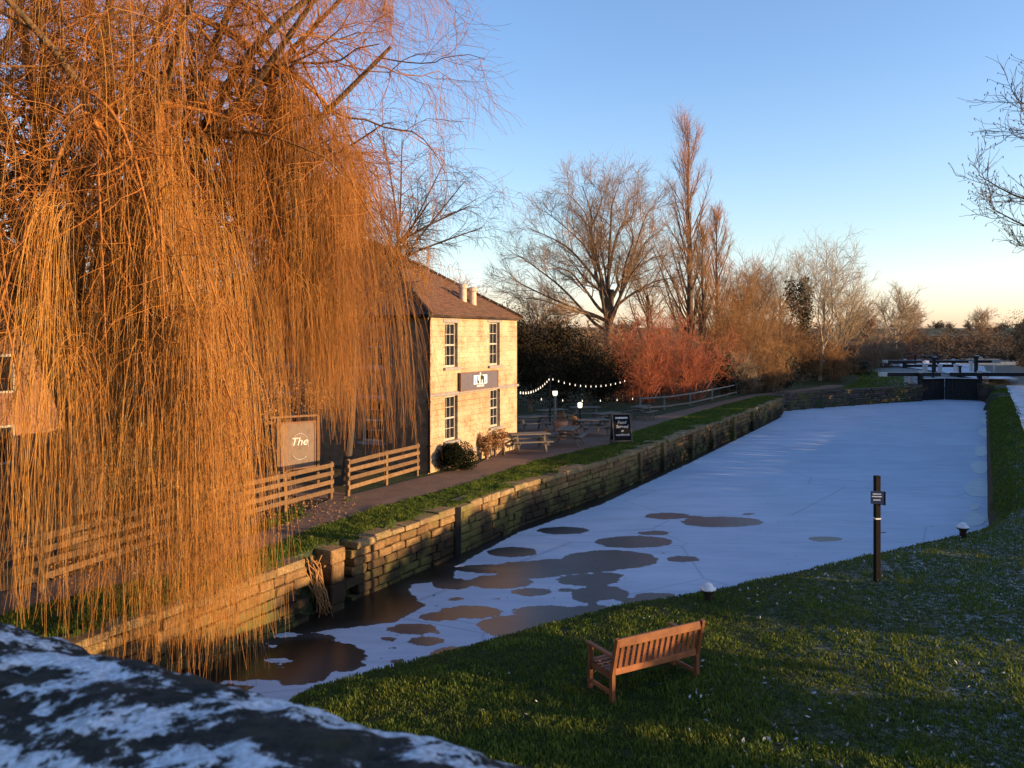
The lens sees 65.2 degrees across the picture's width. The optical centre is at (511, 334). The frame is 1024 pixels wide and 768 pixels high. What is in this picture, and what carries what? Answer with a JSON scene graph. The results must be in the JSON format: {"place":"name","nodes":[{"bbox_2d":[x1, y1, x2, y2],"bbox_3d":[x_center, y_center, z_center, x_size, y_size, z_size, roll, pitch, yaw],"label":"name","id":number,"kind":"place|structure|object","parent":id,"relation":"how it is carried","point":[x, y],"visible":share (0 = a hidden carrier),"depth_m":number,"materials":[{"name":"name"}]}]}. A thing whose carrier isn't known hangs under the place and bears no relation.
{"place":"outdoors","nodes":[
{"label":"outdoors","id":0,"kind":"place"},
{"bbox_2d":[254,482,353,500],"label":"gateway path","id":1,"kind":"structure","parent":0,"point":[323,497],"depth_m":25.22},
{"bbox_2d":[0,385,843,615],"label":"path","id":2,"kind":"structure","parent":0,"point":[400,491],"depth_m":24.62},
{"bbox_2d":[508,431,553,453],"bbox_3d":[0.728,4.584,34.276,1.754,0.772,1.560,0,0,-15],"label":"picnic table","id":3,"kind":"object","parent":2,"relation":"on","point":[539,438],"visible":0.94,"depth_m":34.10,"materials":[{"name":"grey wood"}]},
{"bbox_2d":[0,327,1023,767],"bbox_3d":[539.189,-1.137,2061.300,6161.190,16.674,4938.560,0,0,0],"label":"ground","id":4,"kind":"structure","parent":0,"point":[798,383],"depth_m":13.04,"materials":[{"name":"plant"}]},
{"bbox_2d":[0,286,62,496],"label":"outbuilding","id":5,"kind":"structure","parent":4,"relation":"on","point":[5,442],"depth_m":25.25,"materials":[{"name":"beige brick"}]},
{"bbox_2d":[0,424,14,464],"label":"window","id":6,"kind":"structure","parent":5,"relation":"in","point":[5,442],"depth_m":24.80,"materials":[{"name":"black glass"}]},
{"bbox_2d":[0,354,14,392],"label":"window","id":7,"kind":"structure","parent":5,"relation":"in","point":[4,390],"depth_m":24.80,"materials":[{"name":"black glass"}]},
{"bbox_2d":[51,418,181,510],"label":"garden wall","id":8,"kind":"structure","parent":4,"relation":"on","point":[55,498],"depth_m":23.62,"materials":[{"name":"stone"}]},
{"bbox_2d":[0,461,333,591],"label":"post and rail fence","id":9,"kind":"object","parent":4,"relation":"on","point":[329,491],"visible":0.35,"depth_m":17.24,"materials":[{"name":"brown wood"}]},
{"bbox_2d":[0,496,359,618],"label":"leaf litter","id":10,"kind":"object","parent":4,"relation":"on","point":[303,502],"visible":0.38,"depth_m":19.97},
{"bbox_2d":[158,498,352,550],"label":"grass tufts","id":11,"kind":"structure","parent":4,"relation":"on","point":[277,522],"depth_m":21.55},
{"bbox_2d":[0,623,529,767],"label":"bridge parapet","id":12,"kind":"structure","parent":4,"relation":"on","point":[64,703],"depth_m":0.91,"materials":[{"name":"stone"}]},
{"bbox_2d":[0,0,544,687],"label":"weeping willow","id":13,"kind":"object","parent":4,"relation":"on","point":[272,186],"visible":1,"depth_m":14.30,"materials":[{"name":"orange plant"}]},
{"bbox_2d":[253,375,332,480],"bbox_3d":[-7.207,3.209,26.582,2.802,3.796,0.788,0,0,0],"label":"climbing shrub","id":14,"kind":"object","parent":4,"relation":"on","point":[293,397],"visible":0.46,"depth_m":26.52,"materials":[{"name":"brown plant"}]},
{"bbox_2d":[269,414,319,489],"bbox_3d":[-7.035,3.830,25.939,1.630,2.440,0.110,0,0,-33],"label":"pub sign","id":15,"kind":"object","parent":4,"relation":"on","point":[305,451],"visible":0.93,"depth_m":25.99,"materials":[{"name":"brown wood"}]},
{"bbox_2d":[176,179,523,473],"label":"pub house","id":16,"kind":"structure","parent":4,"relation":"on","point":[473,333],"depth_m":30.68,"materials":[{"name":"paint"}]},
{"bbox_2d":[274,324,296,367],"bbox_3d":[-8.951,0.425,31.917,1.280,1.750,0.320,0,0,27],"label":"window","id":17,"kind":"structure","parent":16,"relation":"in","point":[285,341],"depth_m":32.06,"materials":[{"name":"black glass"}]},
{"bbox_2d":[273,391,298,437],"bbox_3d":[-8.951,3.175,31.917,1.280,1.850,0.320,0,0,27],"label":"window","id":18,"kind":"structure","parent":16,"relation":"in","point":[293,419],"depth_m":31.96,"materials":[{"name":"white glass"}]},
{"bbox_2d":[357,395,385,445],"bbox_3d":[-5.216,3.175,29.997,1.280,1.850,0.320,0,0,27],"label":"window","id":19,"kind":"structure","parent":16,"relation":"in","point":[379,431],"depth_m":30.09,"materials":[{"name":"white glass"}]},
{"bbox_2d":[357,323,385,369],"bbox_3d":[-5.216,0.425,29.997,1.280,1.750,0.320,0,0,27],"label":"window","id":20,"kind":"structure","parent":16,"relation":"in","point":[377,341],"depth_m":30.05,"materials":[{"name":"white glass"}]},
{"bbox_2d":[443,319,461,370],"bbox_3d":[-2.342,0.355,30.251,0.320,1.930,1.200,0,0,27],"label":"window","id":21,"kind":"structure","parent":16,"relation":"in","point":[449,323],"depth_m":30.42,"materials":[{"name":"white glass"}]},
{"bbox_2d":[443,394,461,444],"bbox_3d":[-2.342,3.115,30.251,0.320,1.930,1.200,0,0,27],"label":"window","id":22,"kind":"structure","parent":16,"relation":"in","point":[449,399],"depth_m":30.42,"materials":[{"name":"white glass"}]},
{"bbox_2d":[488,319,502,367],"bbox_3d":[-0.776,0.345,33.289,0.320,2.030,1.200,0,0,27],"label":"window","id":23,"kind":"structure","parent":16,"relation":"in","point":[492,326],"depth_m":33.45,"materials":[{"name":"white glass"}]},
{"bbox_2d":[489,385,502,430],"bbox_3d":[-0.761,3.015,33.329,0.320,1.810,1.160,0,0,27],"label":"window","id":24,"kind":"structure","parent":16,"relation":"in","point":[493,393],"depth_m":33.52,"materials":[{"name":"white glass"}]},
{"bbox_2d":[345,443,419,495],"bbox_3d":[-4.215,4.475,26.567,0.152,1.276,4.145,0,0,25],"label":"post and rail fence","id":25,"kind":"object","parent":4,"relation":"on","point":[386,468],"visible":0.89,"depth_m":26.28,"materials":[{"name":"brown wood"}]},
{"bbox_2d":[0,396,780,638],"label":"verge grass","id":26,"kind":"structure","parent":4,"relation":"on","point":[666,428],"depth_m":21.55,"materials":[{"name":"plant"}]},
{"bbox_2d":[41,397,781,673],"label":"canal wall","id":27,"kind":"structure","parent":4,"relation":"on","point":[372,560],"depth_m":21.25,"materials":[{"name":"stone"}]},
{"bbox_2d":[305,555,332,616],"bbox_3d":[-4.470,5.708,18.184,0.852,1.372,0.486,0,0,-18],"label":"root tangle","id":28,"kind":"object","parent":27,"relation":"hanging from","point":[316,571],"visible":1,"depth_m":18.15,"materials":[{"name":"wood"}]},
{"bbox_2d":[455,507,460,556],"bbox_3d":[-1.551,5.790,23.110,0.160,1.620,0.110,0,0,0],"label":"rubbing post","id":29,"kind":"object","parent":27,"relation":"attached to","point":[457,531],"visible":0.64,"depth_m":23.05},
{"bbox_2d":[339,100,515,485],"bbox_3d":[-2.837,-1.316,26.555,6.083,13.072,3.947,0,0,0],"label":"bare tree","id":30,"kind":"object","parent":4,"relation":"on","point":[349,448],"visible":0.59,"depth_m":26.45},
{"bbox_2d":[436,440,479,470],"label":"clipped bush","id":31,"kind":"object","parent":4,"relation":"on","point":[454,454],"visible":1,"depth_m":29.19,"materials":[{"name":"green plant"}]},
{"bbox_2d":[430,268,497,294],"bbox_3d":[-3.782,0.128,60.122,8.051,10.170,9.373,0,0,0],"label":"bare tree","id":32,"kind":"object","parent":4,"relation":"on","point":[469,281],"visible":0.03,"depth_m":58.25,"materials":[{"name":"brown plant"}]},
{"bbox_2d":[477,431,492,459],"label":"twiggy bush","id":33,"kind":"object","parent":4,"relation":"on","point":[488,441],"visible":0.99,"depth_m":31.93,"materials":[{"name":"brown plant"}]},
{"bbox_2d":[490,428,509,455],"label":"twiggy bush","id":34,"kind":"object","parent":4,"relation":"on","point":[499,439],"visible":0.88,"depth_m":32.92,"materials":[{"name":"brown plant"}]},
{"bbox_2d":[502,297,545,400],"bbox_3d":[-0.619,1.147,59.929,6.844,7.938,4.482,0,0,-16],"label":"evergreen bush","id":35,"kind":"object","parent":4,"relation":"on","point":[527,317],"visible":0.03,"depth_m":59.77,"materials":[{"name":"green plant"}]},
{"bbox_2d":[146,315,929,366],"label":"back wood","id":36,"kind":"object","parent":4,"relation":"on","point":[828,349],"visible":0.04,"depth_m":119.04,"materials":[{"name":"plant"}]},
{"bbox_2d":[517,319,565,411],"bbox_3d":[0.587,1.984,51.900,5.871,6.258,4.034,0,0,16],"label":"evergreen bush","id":37,"kind":"object","parent":4,"relation":"on","point":[533,372],"visible":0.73,"depth_m":51.41,"materials":[{"name":"green plant"}]},
{"bbox_2d":[507,272,583,356],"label":"bare tree","id":38,"kind":"object","parent":4,"relation":"on","point":[534,305],"visible":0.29,"depth_m":84.21,"materials":[{"name":"brown plant"}]},
{"bbox_2d":[517,316,618,408],"bbox_3d":[3.200,1.902,53.669,8.302,6.422,3.375,0,0,0],"label":"evergreen bush","id":39,"kind":"object","parent":4,"relation":"on","point":[587,369],"visible":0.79,"depth_m":53.48,"materials":[{"name":"green plant"}]},
{"bbox_2d":[544,345,633,405],"bbox_3d":[5.117,2.833,56.016,6.216,4.564,4.736,0,0,28],"label":"evergreen bush","id":40,"kind":"object","parent":4,"relation":"on","point":[602,391],"visible":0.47,"depth_m":55.69,"materials":[{"name":"green plant"}]},
{"bbox_2d":[480,146,709,386],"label":"bare tree","id":41,"kind":"object","parent":4,"relation":"on","point":[592,246],"visible":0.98,"depth_m":68.80,"materials":[{"name":"brown plant"}]},
{"bbox_2d":[566,308,662,400],"bbox_3d":[7.350,1.668,61.620,8.908,7.636,8.116,0,0,0],"label":"shrub","id":42,"kind":"object","parent":4,"relation":"on","point":[630,358],"visible":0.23,"depth_m":61.24,"materials":[{"name":"brown plant"}]},
{"bbox_2d":[609,413,632,442],"bbox_3d":[5.070,4.310,37.209,0.920,1.333,0.657,0,0,-10],"label":"chalkboard","id":43,"kind":"object","parent":4,"relation":"on","point":[620,428],"visible":1,"depth_m":37.06,"materials":[{"name":"black paint"}]},
{"bbox_2d":[595,305,689,402],"bbox_3d":[9.722,1.357,59.786,9.237,7.746,8.012,0,0,-39],"label":"shrub","id":44,"kind":"object","parent":4,"relation":"on","point":[640,384],"visible":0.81,"depth_m":59.49,"materials":[{"name":"plant"}]},
{"bbox_2d":[585,619,704,703],"bbox_3d":[1.913,4.552,11.429,1.585,0.936,0.757,0,0,-29],"label":"park bench","id":45,"kind":"object","parent":4,"relation":"on","point":[671,649],"visible":0.98,"depth_m":11.21,"materials":[{"name":"brown wood"}]},
{"bbox_2d":[597,207,709,390],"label":"bare tree","id":46,"kind":"object","parent":4,"relation":"on","point":[646,303],"visible":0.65,"depth_m":71.93,"materials":[{"name":"brown plant"}]},
{"bbox_2d":[621,294,733,396],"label":"shrub","id":47,"kind":"object","parent":4,"relation":"on","point":[672,335],"visible":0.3,"depth_m":65.41,"materials":[{"name":"brown plant"}]},
{"bbox_2d":[651,98,714,385],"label":"poplar tree","id":48,"kind":"object","parent":4,"relation":"on","point":[688,301],"visible":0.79,"depth_m":77.73,"materials":[{"name":"brown plant"}]},
{"bbox_2d":[618,299,752,401],"bbox_3d":[13.146,1.299,63.137,10.442,8.185,11.151,0,0,-16],"label":"shrub","id":49,"kind":"object","parent":4,"relation":"on","point":[691,373],"visible":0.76,"depth_m":61.98,"materials":[{"name":"plant"}]},
{"bbox_2d":[639,383,736,409],"bbox_3d":[13.991,4.575,59.467,1.104,1.083,18.387,0,0,35],"label":"rail fence","id":50,"kind":"object","parent":4,"relation":"on","point":[689,394],"visible":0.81,"depth_m":56.32,"materials":[{"name":"brown wood"}]},
{"bbox_2d":[686,217,729,388],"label":"poplar tree","id":51,"kind":"object","parent":4,"relation":"on","point":[703,296],"visible":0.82,"depth_m":73.88,"materials":[{"name":"brown plant"}]},
{"bbox_2d":[700,582,715,600],"bbox_3d":[3.744,4.974,15.281,0.310,0.492,0.305,0,0,0],"label":"mooring bollard","id":52,"kind":"object","parent":4,"relation":"on","point":[708,589],"visible":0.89,"depth_m":15.20,"materials":[{"name":"black metal"}]},
{"bbox_2d":[696,198,740,349],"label":"poplar tree","id":53,"kind":"object","parent":4,"relation":"on","point":[716,213],"visible":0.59,"depth_m":79.97,"materials":[{"name":"brown plant"}]},
{"bbox_2d":[705,351,741,394],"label":"evergreen bush","id":54,"kind":"object","parent":4,"relation":"on","point":[726,382],"visible":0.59,"depth_m":66.70,"materials":[{"name":"green plant"}]},
{"bbox_2d":[425,495,1023,767],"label":"frost flecks","id":55,"kind":"object","parent":4,"relation":"on","point":[820,742],"visible":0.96,"depth_m":11.49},
{"bbox_2d":[681,270,786,391],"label":"shrub","id":56,"kind":"object","parent":4,"relation":"on","point":[727,323],"visible":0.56,"depth_m":71.67,"materials":[{"name":"brown plant"}]},
{"bbox_2d":[710,350,766,393],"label":"shrub","id":57,"kind":"object","parent":4,"relation":"on","point":[743,373],"visible":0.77,"depth_m":68.48,"materials":[{"name":"brown plant"}]},
{"bbox_2d":[707,236,787,351],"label":"bare tree","id":58,"kind":"object","parent":4,"relation":"on","point":[739,275],"visible":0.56,"depth_m":82.95,"materials":[{"name":"brown plant"}]},
{"bbox_2d":[710,260,798,360],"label":"bare tree","id":59,"kind":"object","parent":4,"relation":"on","point":[768,285],"visible":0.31,"depth_m":86.66,"materials":[{"name":"brown plant"}]},
{"bbox_2d":[706,257,813,388],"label":"shrub","id":60,"kind":"object","parent":4,"relation":"on","point":[759,331],"visible":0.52,"depth_m":75.18,"materials":[{"name":"brown plant"}]},
{"bbox_2d":[517,318,1021,333],"bbox_3d":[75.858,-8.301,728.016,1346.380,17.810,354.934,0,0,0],"label":"hill wood","id":61,"kind":"object","parent":4,"relation":"on","point":[940,325],"visible":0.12,"depth_m":648.54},
{"bbox_2d":[736,346,810,392],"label":"shrub","id":62,"kind":"object","parent":4,"relation":"on","point":[774,378],"visible":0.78,"depth_m":69.38,"materials":[{"name":"brown plant"}]},
{"bbox_2d":[719,230,839,343],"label":"bare tree","id":63,"kind":"object","parent":4,"relation":"on","point":[786,274],"visible":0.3,"depth_m":95.34,"materials":[{"name":"brown plant"}]},
{"bbox_2d":[771,348,799,387],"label":"evergreen bush","id":64,"kind":"object","parent":4,"relation":"on","point":[789,384],"visible":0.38,"depth_m":75.52,"materials":[{"name":"green plant"}]},
{"bbox_2d":[748,284,840,380],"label":"shrub","id":65,"kind":"object","parent":4,"relation":"on","point":[805,349],"visible":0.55,"depth_m":82.98,"materials":[{"name":"brown plant"}]},
{"bbox_2d":[783,276,814,365],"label":"ivy tree","id":66,"kind":"object","parent":4,"relation":"on","point":[803,298],"visible":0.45,"depth_m":89.59,"materials":[{"name":"green plant"}]},
{"bbox_2d":[798,336,825,376],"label":"evergreen bush","id":67,"kind":"object","parent":4,"relation":"on","point":[814,374],"visible":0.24,"depth_m":87.73,"materials":[{"name":"green plant"}]},
{"bbox_2d":[788,222,878,380],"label":"bare tree","id":68,"kind":"object","parent":4,"relation":"on","point":[828,293],"visible":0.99,"depth_m":82.67,"materials":[{"name":"brown plant"}]},
{"bbox_2d":[802,329,872,381],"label":"shrub","id":69,"kind":"object","parent":4,"relation":"on","point":[829,362],"visible":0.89,"depth_m":83.24,"materials":[{"name":"brown plant"}]},
{"bbox_2d":[771,382,922,413],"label":"lock wing wall","id":70,"kind":"structure","parent":4,"relation":"on","point":[877,395],"depth_m":72.52,"materials":[{"name":"stone"}]},
{"bbox_2d":[878,366,943,400],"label":"lock gate","id":71,"kind":"structure","parent":70,"relation":"attached to","point":[933,388],"depth_m":78.57,"materials":[{"name":"black paint"}]},
{"bbox_2d":[809,260,889,352],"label":"bare tree","id":72,"kind":"object","parent":4,"relation":"on","point":[851,324],"visible":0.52,"depth_m":99.76,"materials":[{"name":"brown plant"}]},
{"bbox_2d":[830,349,874,374],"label":"evergreen bush","id":73,"kind":"object","parent":4,"relation":"on","point":[864,366],"visible":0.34,"depth_m":90.69,"materials":[{"name":"green plant"}]},
{"bbox_2d":[830,337,891,369],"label":"shrub","id":74,"kind":"object","parent":4,"relation":"on","point":[861,352],"visible":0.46,"depth_m":102.93,"materials":[{"name":"brown plant"}]},
{"bbox_2d":[834,298,887,341],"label":"bare tree","id":75,"kind":"object","parent":4,"relation":"on","point":[872,320],"visible":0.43,"depth_m":123.51,"materials":[{"name":"brown plant"}]},
{"bbox_2d":[838,371,903,388],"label":"lawn grass","id":76,"kind":"structure","parent":4,"relation":"on","point":[869,379],"depth_m":82.60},
{"bbox_2d":[871,475,885,581],"bbox_3d":[7.472,3.970,16.323,0.337,2.200,0.188,0,0,8],"label":"signpost","id":77,"kind":"object","parent":4,"relation":"on","point":[878,497],"visible":0.91,"depth_m":16.27,"materials":[{"name":"black paint"}]},
{"bbox_2d":[859,327,923,367],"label":"shrub","id":78,"kind":"object","parent":4,"relation":"on","point":[887,356],"visible":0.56,"depth_m":109.08,"materials":[{"name":"brown plant"}]},
{"bbox_2d":[869,278,928,342],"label":"bare tree","id":79,"kind":"object","parent":4,"relation":"on","point":[900,305],"visible":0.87,"depth_m":127.12,"materials":[{"name":"brown plant"}]},
{"bbox_2d":[882,355,925,367],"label":"lock gate","id":80,"kind":"structure","parent":4,"relation":"on","point":[906,361],"depth_m":107.87,"materials":[{"name":"black paint"}]},
{"bbox_2d":[888,308,932,350],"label":"bare tree","id":81,"kind":"object","parent":4,"relation":"on","point":[913,332],"visible":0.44,"depth_m":148.60,"materials":[{"name":"brown plant"}]},
{"bbox_2d":[894,338,927,363],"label":"shrub","id":82,"kind":"object","parent":4,"relation":"on","point":[908,353],"visible":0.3,"depth_m":121.30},
{"bbox_2d":[893,328,1016,353],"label":"wood","id":83,"kind":"object","parent":4,"relation":"on","point":[960,341],"visible":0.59,"depth_m":178.62,"materials":[{"name":"plant"}]},
{"bbox_2d":[897,343,1016,360],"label":"undergrowth","id":84,"kind":"object","parent":4,"relation":"on","point":[989,353],"visible":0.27,"depth_m":140.68,"materials":[{"name":"plant"}]},
{"bbox_2d":[901,359,1015,378],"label":"frosty lockside","id":85,"kind":"object","parent":4,"relation":"on","point":[964,367],"visible":0.23,"depth_m":100.64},
{"bbox_2d":[956,522,969,537],"bbox_3d":[11.387,4.974,20.198,0.310,0.492,0.305,0,0,0],"label":"mooring bollard","id":86,"kind":"object","parent":4,"relation":"on","point":[962,527],"visible":0.92,"depth_m":20.12,"materials":[{"name":"black metal"}]},
{"bbox_2d":[926,355,1000,366],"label":"lock gate","id":87,"kind":"structure","parent":4,"relation":"on","point":[951,361],"depth_m":107.83,"materials":[{"name":"black paint"}]},
{"bbox_2d":[967,304,1001,337],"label":"bare tree","id":88,"kind":"object","parent":4,"relation":"on","point":[982,318],"visible":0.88,"depth_m":239.59,"materials":[{"name":"brown plant"}]},
{"bbox_2d":[948,54,1023,253],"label":"alder tree","id":89,"kind":"object","parent":4,"relation":"on","point":[1011,199],"visible":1,"depth_m":14.12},
{"bbox_2d":[977,383,994,401],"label":"lock side wall","id":90,"kind":"structure","parent":4,"relation":"on","point":[984,390],"depth_m":76.71,"materials":[{"name":"stone"}]},
{"bbox_2d":[945,366,1023,399],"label":"lock gate","id":91,"kind":"structure","parent":90,"relation":"attached to","point":[959,388],"depth_m":78.63,"materials":[{"name":"black paint"}]},
{"bbox_2d":[988,387,1023,518],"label":"grass bank","id":92,"kind":"structure","parent":4,"relation":"on","point":[1001,407],"depth_m":37.44,"materials":[{"name":"plant"}]},
{"bbox_2d":[988,308,1023,356],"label":"evergreen bush","id":93,"kind":"object","parent":4,"relation":"on","point":[1012,333],"visible":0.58,"depth_m":118.41,"materials":[{"name":"green plant"}]},
{"bbox_2d":[1007,385,1023,428],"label":"frosty towpath","id":94,"kind":"structure","parent":4,"relation":"on","point":[1017,393],"depth_m":63.64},
{"bbox_2d":[1013,318,1023,366],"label":"boundary hedge","id":95,"kind":"object","parent":4,"relation":"on","point":[1019,334],"visible":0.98,"depth_m":112.42,"materials":[{"name":"brown plant"}]},
{"bbox_2d":[0,0,1023,327],"label":"sky","id":96,"kind":"structure","parent":0,"point":[830,114],"materials":[{"name":"blue"}]},
{"bbox_2d":[517,417,652,447],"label":"garden paving","id":97,"kind":"structure","parent":0,"point":[592,435],"depth_m":40.73,"materials":[{"name":"stone"}]},
{"bbox_2d":[517,415,552,431],"bbox_3d":[1.035,4.584,41.417,1.754,0.772,1.560,0,0,-20],"label":"picnic table","id":98,"kind":"object","parent":97,"relation":"on","point":[524,424],"visible":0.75,"depth_m":41.23,"materials":[{"name":"grey wood"}]},
{"bbox_2d":[549,375,550,424],"bbox_3d":[2.090,3.655,44.000,0.092,2.890,0.092,0,0,11],"label":"light pole","id":99,"kind":"object","parent":97,"relation":"on","point":[550,399],"visible":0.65,"depth_m":43.96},
{"bbox_2d":[532,408,570,421],"bbox_3d":[2.259,4.584,45.182,1.754,0.772,1.560,0,0,-30],"label":"picnic table","id":100,"kind":"object","parent":97,"relation":"on","point":[546,410],"visible":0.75,"depth_m":45.10,"materials":[{"name":"grey wood"}]},
{"bbox_2d":[552,388,557,431],"bbox_3d":[2.216,3.860,41.237,0.320,2.220,0.320,0,0,0],"label":"lamp post","id":101,"kind":"object","parent":97,"relation":"on","point":[554,390],"visible":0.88,"depth_m":41.18,"materials":[{"name":"metal"}]},
{"bbox_2d":[554,411,567,439],"bbox_3d":[2.357,4.268,38.077,0.702,1.384,0.642,0,0,37],"label":"planter","id":102,"kind":"object","parent":97,"relation":"on","point":[558,424],"visible":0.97,"depth_m":37.94,"materials":[{"name":"ceramic"}]},
{"bbox_2d":[547,426,587,446],"bbox_3d":[2.530,4.584,36.145,1.560,0.772,1.754,0,0,15],"label":"picnic table","id":103,"kind":"object","parent":97,"relation":"on","point":[563,429],"visible":1,"depth_m":35.73,"materials":[{"name":"grey wood"}]},
{"bbox_2d":[567,406,600,418],"bbox_3d":[4.268,4.584,46.776,1.754,0.772,1.560,0,0,-10],"label":"picnic table","id":104,"kind":"object","parent":97,"relation":"on","point":[573,412],"visible":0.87,"depth_m":46.72,"materials":[{"name":"grey wood"}]},
{"bbox_2d":[570,418,610,436],"bbox_3d":[3.976,4.584,39.760,1.754,0.772,1.560,0,0,-20],"label":"picnic table","id":105,"kind":"object","parent":97,"relation":"on","point":[598,425],"visible":0.84,"depth_m":39.54,"materials":[{"name":"grey wood"}]},
{"bbox_2d":[585,411,621,426],"bbox_3d":[5.078,4.584,43.217,1.754,0.772,1.560,0,0,-40],"label":"picnic table","id":106,"kind":"object","parent":97,"relation":"on","point":[601,414],"visible":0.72,"depth_m":43.20,"materials":[{"name":"grey wood"}]},
{"bbox_2d":[623,405,657,419],"bbox_3d":[7.633,4.584,47.333,1.560,0.772,1.754,0,0,30],"label":"picnic table","id":107,"kind":"object","parent":97,"relation":"on","point":[638,410],"visible":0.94,"depth_m":46.99,"materials":[{"name":"grey wood"}]},
{"bbox_2d":[190,399,988,700],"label":"ice","id":108,"kind":"structure","parent":0,"point":[777,504],"depth_m":25.28,"materials":[{"name":"ice"}]},
{"bbox_2d":[964,416,986,525],"bbox_3d":[26.419,6.403,44.855,0.931,0.030,42.434,0,0,31],"label":"ice shelf","id":109,"kind":"object","parent":108,"relation":"on","point":[977,487],"visible":0.78,"depth_m":33.73,"materials":[{"name":"ice"}]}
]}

